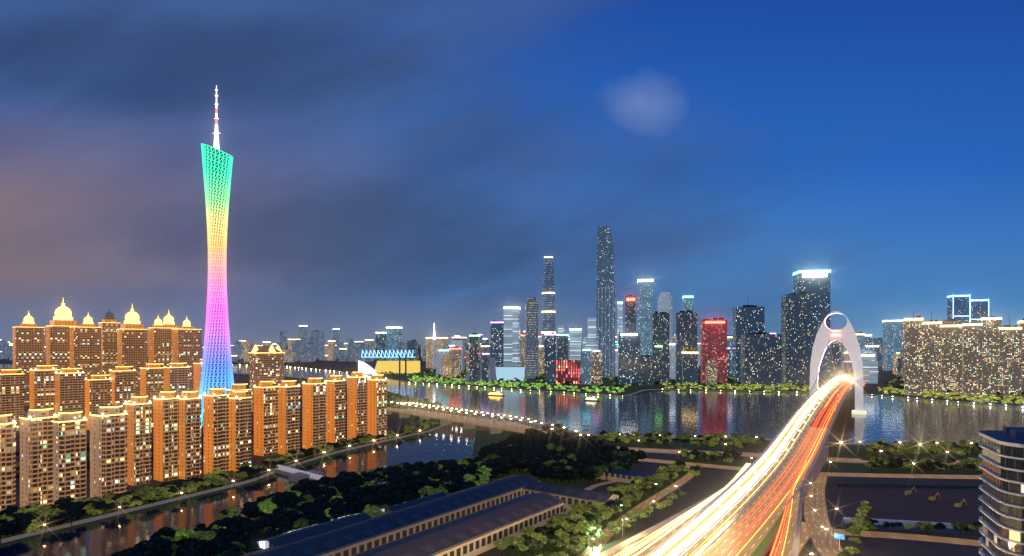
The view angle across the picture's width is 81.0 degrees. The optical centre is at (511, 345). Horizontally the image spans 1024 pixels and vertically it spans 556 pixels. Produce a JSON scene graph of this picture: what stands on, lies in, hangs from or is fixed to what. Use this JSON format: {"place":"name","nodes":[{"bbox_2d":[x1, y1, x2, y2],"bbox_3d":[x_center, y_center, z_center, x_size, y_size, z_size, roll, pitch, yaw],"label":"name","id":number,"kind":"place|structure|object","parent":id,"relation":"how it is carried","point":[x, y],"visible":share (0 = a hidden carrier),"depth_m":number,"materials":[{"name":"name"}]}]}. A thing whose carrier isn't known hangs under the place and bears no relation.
{"place":"outdoors","nodes":[
{"label":"outdoors","id":0,"kind":"place"},
{"bbox_2d":[0,430,428,546],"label":"embankment","id":1,"kind":"structure","parent":0,"point":[229,480],"depth_m":434.32,"materials":[{"name":"grey concrete"}]},
{"bbox_2d":[273,465,323,482],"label":"bridge","id":2,"kind":"structure","parent":1,"relation":"on","point":[295,475],"depth_m":491.66,"materials":[{"name":"grey concrete"}]},
{"bbox_2d":[0,416,541,555],"bbox_3d":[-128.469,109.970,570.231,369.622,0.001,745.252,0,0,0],"label":"canal water","id":3,"kind":"structure","parent":0,"point":[454,441],"depth_m":415.24,"materials":[{"name":"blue liquid"}]},
{"bbox_2d":[172,471,498,555],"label":"lawn ground","id":4,"kind":"structure","parent":0,"point":[332,518],"depth_m":381.57,"materials":[{"name":"green plant"}]},
{"bbox_2d":[387,396,464,429],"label":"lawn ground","id":5,"kind":"structure","parent":0,"point":[411,418],"depth_m":1001.12,"materials":[{"name":"green plant"}]},
{"bbox_2d":[0,364,1023,444],"bbox_3d":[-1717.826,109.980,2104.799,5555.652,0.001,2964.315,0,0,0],"label":"river water","id":6,"kind":"structure","parent":0,"point":[889,420],"depth_m":1001.34,"materials":[{"name":"blue liquid"}]},
{"bbox_2d":[486,392,598,400],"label":"boats","id":7,"kind":"object","parent":6,"relation":"on","point":[592,398],"visible":0.99,"depth_m":1307.98,"materials":[{"name":"yellow"}]},
{"bbox_2d":[796,311,865,414],"bbox_3d":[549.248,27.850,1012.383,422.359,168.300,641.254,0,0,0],"label":"bridge pylon","id":8,"kind":"object","parent":6,"relation":"in","point":[845,336],"visible":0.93,"depth_m":970.81,"materials":[{"name":"white"}]},
{"bbox_2d":[0,347,1023,555],"bbox_3d":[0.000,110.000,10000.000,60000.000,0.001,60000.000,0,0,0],"label":"ground","id":9,"kind":"structure","parent":0,"point":[709,483],"depth_m":478.61,"materials":[{"name":"grey concrete"}]},
{"bbox_2d":[0,300,386,510],"bbox_3d":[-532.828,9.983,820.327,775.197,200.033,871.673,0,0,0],"label":"apartments","id":10,"kind":"structure","parent":9,"relation":"on","point":[116,384],"depth_m":610.22,"materials":[{"name":"brown concrete"}]},
{"bbox_2d":[199,86,233,426],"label":"tower","id":11,"kind":"structure","parent":9,"relation":"on","point":[217,367],"depth_m":816.79,"materials":[{"name":"multicoloured metal"}]},
{"bbox_2d":[243,469,654,555],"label":"warehouses","id":12,"kind":"structure","parent":9,"relation":"on","point":[476,520],"depth_m":337.37,"materials":[{"name":"metal"}]},
{"bbox_2d":[43,376,936,555],"bbox_3d":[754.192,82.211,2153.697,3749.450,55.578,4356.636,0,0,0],"label":"street lamps","id":13,"kind":"object","parent":9,"relation":"on","point":[849,380],"visible":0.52,"depth_m":499.96,"materials":[{"name":"grey metal"}]},
{"bbox_2d":[0,392,982,555],"bbox_3d":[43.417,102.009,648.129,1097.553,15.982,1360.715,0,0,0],"label":"trees","id":14,"kind":"object","parent":9,"relation":"on","point":[305,502],"visible":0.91,"depth_m":427.79,"materials":[{"name":"green plant"}]},
{"bbox_2d":[0,226,1023,396],"bbox_3d":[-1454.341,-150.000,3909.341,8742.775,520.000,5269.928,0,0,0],"label":"city skyline","id":15,"kind":"structure","parent":9,"relation":"on","point":[969,346],"depth_m":1793.17,"materials":[{"name":"white glass"}]},
{"bbox_2d":[0,361,1023,405],"bbox_3d":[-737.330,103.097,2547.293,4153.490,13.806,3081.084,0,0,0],"label":"riverbank trees","id":16,"kind":"object","parent":9,"relation":"on","point":[983,399],"visible":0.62,"depth_m":1532.76,"materials":[{"name":"green plant"}]},
{"bbox_2d":[1,364,1023,542],"bbox_3d":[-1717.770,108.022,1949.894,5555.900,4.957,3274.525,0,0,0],"label":"quay walls","id":17,"kind":"structure","parent":9,"relation":"on","point":[16,537],"depth_m":625.34,"materials":[{"name":"grey concrete"}]},
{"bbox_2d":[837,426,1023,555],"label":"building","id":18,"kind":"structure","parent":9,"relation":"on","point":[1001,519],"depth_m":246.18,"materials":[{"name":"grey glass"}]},
{"bbox_2d":[0,0,1023,346],"label":"sky","id":19,"kind":"structure","parent":0,"point":[415,166],"materials":[{"name":"blue"}]},
{"bbox_2d":[472,430,639,485],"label":"lawn ground","id":20,"kind":"structure","parent":0,"point":[484,437],"depth_m":628.92,"materials":[{"name":"green plant"}]},
{"bbox_2d":[503,471,707,555],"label":"lawn ground","id":21,"kind":"structure","parent":0,"point":[545,550],"depth_m":370.84,"materials":[{"name":"green plant"}]},
{"bbox_2d":[368,371,847,395],"bbox_3d":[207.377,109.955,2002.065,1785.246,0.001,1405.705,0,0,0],"label":"riverbank","id":22,"kind":"structure","parent":0,"point":[631,389],"depth_m":1613.05,"materials":[{"name":"green plant"}]},
{"bbox_2d":[358,350,419,374],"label":"stadium","id":23,"kind":"object","parent":22,"relation":"on","point":[405,366],"visible":0.96,"depth_m":2335.50,"materials":[{"name":"yellow"}]},
{"bbox_2d":[465,357,580,383],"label":"illuminated buildings","id":24,"kind":"structure","parent":22,"relation":"on","point":[568,370],"depth_m":1854.04,"materials":[{"name":"red"}]},
{"bbox_2d":[300,395,982,555],"bbox_3d":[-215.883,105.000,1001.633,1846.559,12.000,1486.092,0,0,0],"label":"roads","id":25,"kind":"structure","parent":0,"point":[818,534],"depth_m":474.73,"materials":[{"name":"grey asphalt"}]},
{"bbox_2d":[594,383,864,555],"bbox_3d":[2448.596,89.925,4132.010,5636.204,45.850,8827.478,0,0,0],"label":"highway road","id":26,"kind":"structure","parent":0,"point":[761,542],"depth_m":366.67,"materials":[{"name":"grey asphalt"}]},
{"bbox_2d":[614,382,865,555],"bbox_3d":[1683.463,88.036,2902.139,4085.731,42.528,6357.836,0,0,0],"label":"light trails","id":27,"kind":"object","parent":26,"relation":"on","point":[824,416],"visible":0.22,"depth_m":443.80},
{"bbox_2d":[601,438,980,457],"bbox_3d":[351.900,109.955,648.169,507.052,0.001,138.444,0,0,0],"label":"trees","id":28,"kind":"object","parent":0,"point":[846,451],"depth_m":641.14,"materials":[{"name":"green plant"}]},
{"bbox_2d":[680,456,982,473],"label":"lawn ground","id":29,"kind":"structure","parent":0,"point":[851,467],"depth_m":541.21,"materials":[{"name":"green plant"}]},
{"bbox_2d":[834,486,982,530],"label":"site ground","id":30,"kind":"structure","parent":0,"point":[891,503],"depth_m":417.80,"materials":[{"name":"grey concrete"}]},
{"bbox_2d":[878,390,1023,406],"bbox_3d":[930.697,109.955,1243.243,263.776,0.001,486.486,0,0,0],"label":"trees","id":31,"kind":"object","parent":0,"point":[942,398],"depth_m":1247.14,"materials":[{"name":"green plant"}]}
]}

